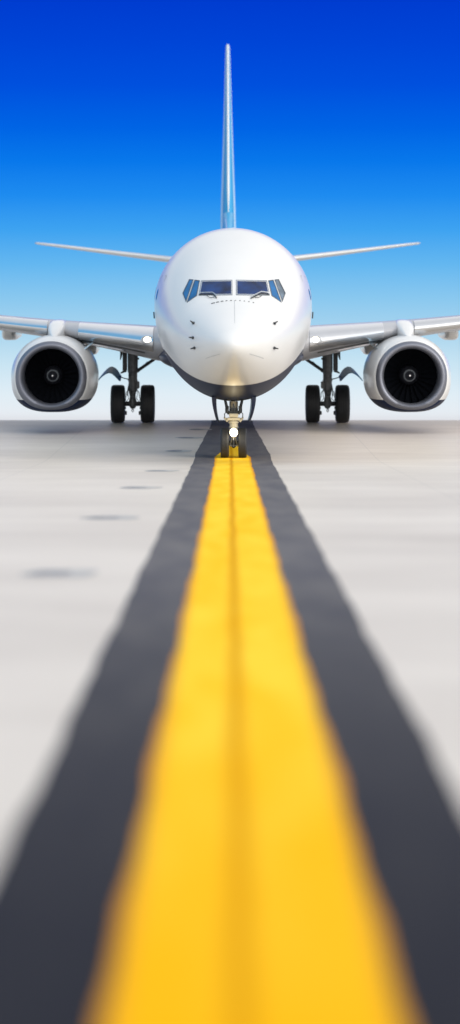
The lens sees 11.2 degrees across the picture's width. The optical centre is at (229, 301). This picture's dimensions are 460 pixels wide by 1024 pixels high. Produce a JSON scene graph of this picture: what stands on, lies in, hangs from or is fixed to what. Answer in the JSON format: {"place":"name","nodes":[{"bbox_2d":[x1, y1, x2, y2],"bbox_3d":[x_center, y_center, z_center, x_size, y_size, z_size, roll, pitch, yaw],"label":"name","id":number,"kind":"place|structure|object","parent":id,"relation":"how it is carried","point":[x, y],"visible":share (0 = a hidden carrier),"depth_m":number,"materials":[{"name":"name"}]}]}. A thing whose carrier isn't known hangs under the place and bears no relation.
{"place":"outdoors","nodes":[
{"label":"outdoors","id":0,"kind":"place"},
{"bbox_2d":[0,420,459,860],"bbox_3d":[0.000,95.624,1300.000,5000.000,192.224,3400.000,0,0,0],"label":"ground","id":1,"kind":"structure","parent":0,"point":[377,502],"depth_m":25.44,"materials":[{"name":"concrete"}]},
{"bbox_2d":[20,570,97,576],"bbox_3d":[-1.544,2.453,21.100,0.693,0.028,0.785,0,0,0],"label":"sealant patch","id":2,"kind":"object","parent":1,"relation":"on","point":[74,573],"visible":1,"depth_m":21.04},
{"bbox_2d":[80,516,139,518],"bbox_3d":[-1.544,2.776,30.000,0.783,0.030,0.837,0,0,0],"label":"sealant patch","id":3,"kind":"object","parent":1,"relation":"on","point":[112,517],"visible":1,"depth_m":29.99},
{"bbox_2d":[120,486,161,488],"bbox_3d":[-1.506,3.099,38.902,0.689,0.033,0.770,0,0,26],"label":"sealant patch","id":4,"kind":"object","parent":1,"relation":"on","point":[139,487],"visible":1,"depth_m":38.87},
{"bbox_2d":[145,470,179,471],"bbox_3d":[-1.372,3.378,46.605,0.680,0.031,0.775,0,0,14],"label":"sealant patch","id":5,"kind":"object","parent":1,"relation":"on","point":[162,470],"visible":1,"depth_m":46.70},
{"bbox_2d":[165,450,191,451],"bbox_3d":[-1.240,3.595,56.200,0.659,0.001,0.932,0,0,0],"label":"sealant patch","id":6,"kind":"object","parent":1,"relation":"on","point":[178,450],"visible":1,"depth_m":56.31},
{"bbox_2d":[175,437,203,438],"bbox_3d":[-1.077,3.595,61.600,0.781,0.001,0.824,0,0,0],"label":"sealant patch","id":7,"kind":"object","parent":1,"relation":"on","point":[189,437],"visible":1,"depth_m":61.68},
{"bbox_2d":[0,420,459,1023],"bbox_3d":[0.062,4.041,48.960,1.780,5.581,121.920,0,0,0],"label":"black border","id":8,"kind":"object","parent":1,"relation":"on","point":[66,862],"visible":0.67,"depth_m":9.61,"materials":[{"name":"paint"}]},
{"bbox_2d":[100,446,405,1023],"bbox_3d":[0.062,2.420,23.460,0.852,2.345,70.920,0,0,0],"label":"yellow line","id":9,"kind":"object","parent":8,"relation":"on","point":[247,898],"visible":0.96,"depth_m":8.70,"materials":[{"name":"paint"}]},
{"bbox_2d":[0,44,459,457],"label":"airliner","id":10,"kind":"object","parent":1,"relation":"on","point":[232,314],"visible":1,"depth_m":63.08,"materials":[{"name":"white paint"}]},
{"bbox_2d":[182,279,193,300],"bbox_3d":[-0.969,-0.237,52.241,0.206,0.525,0.725,0,0,15],"label":"cockpit window","id":11,"kind":"structure","parent":10,"relation":"in","point":[186,291],"depth_m":52.27,"materials":[{"name":"blue glass"}]},
{"bbox_2d":[187,280,199,301],"bbox_3d":[-0.766,-0.223,52.099,0.228,0.526,0.636,0,0,15],"label":"cockpit window","id":12,"kind":"structure","parent":10,"relation":"in","point":[194,290],"depth_m":52.04,"materials":[{"name":"blue glass"}]},
{"bbox_2d":[199,280,231,295],"bbox_3d":[-0.304,-0.296,51.858,0.902,0.362,0.544,0,0,20],"label":"cockpit window","id":13,"kind":"structure","parent":10,"relation":"in","point":[219,287],"depth_m":51.85,"materials":[{"name":"glass"}]},
{"bbox_2d":[236,280,269,295],"bbox_3d":[0.491,-0.296,51.862,0.902,0.362,0.544,0,0,-20],"label":"cockpit window","id":14,"kind":"structure","parent":10,"relation":"in","point":[243,287],"depth_m":51.85,"materials":[{"name":"glass"}]},
{"bbox_2d":[268,280,281,302],"bbox_3d":[0.950,-0.223,52.107,0.228,0.526,0.636,0,0,-16],"label":"cockpit window","id":15,"kind":"structure","parent":10,"relation":"in","point":[274,293],"depth_m":52.03,"materials":[{"name":"blue glass"}]},
{"bbox_2d":[274,279,285,301],"bbox_3d":[1.152,-0.237,52.251,0.206,0.525,0.725,0,0,-15],"label":"cockpit window","id":16,"kind":"structure","parent":10,"relation":"in","point":[280,288],"depth_m":52.29,"materials":[{"name":"grey glass"}]},
{"bbox_2d":[0,0,459,419],"label":"sky","id":17,"kind":"structure","parent":0,"point":[346,113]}
]}

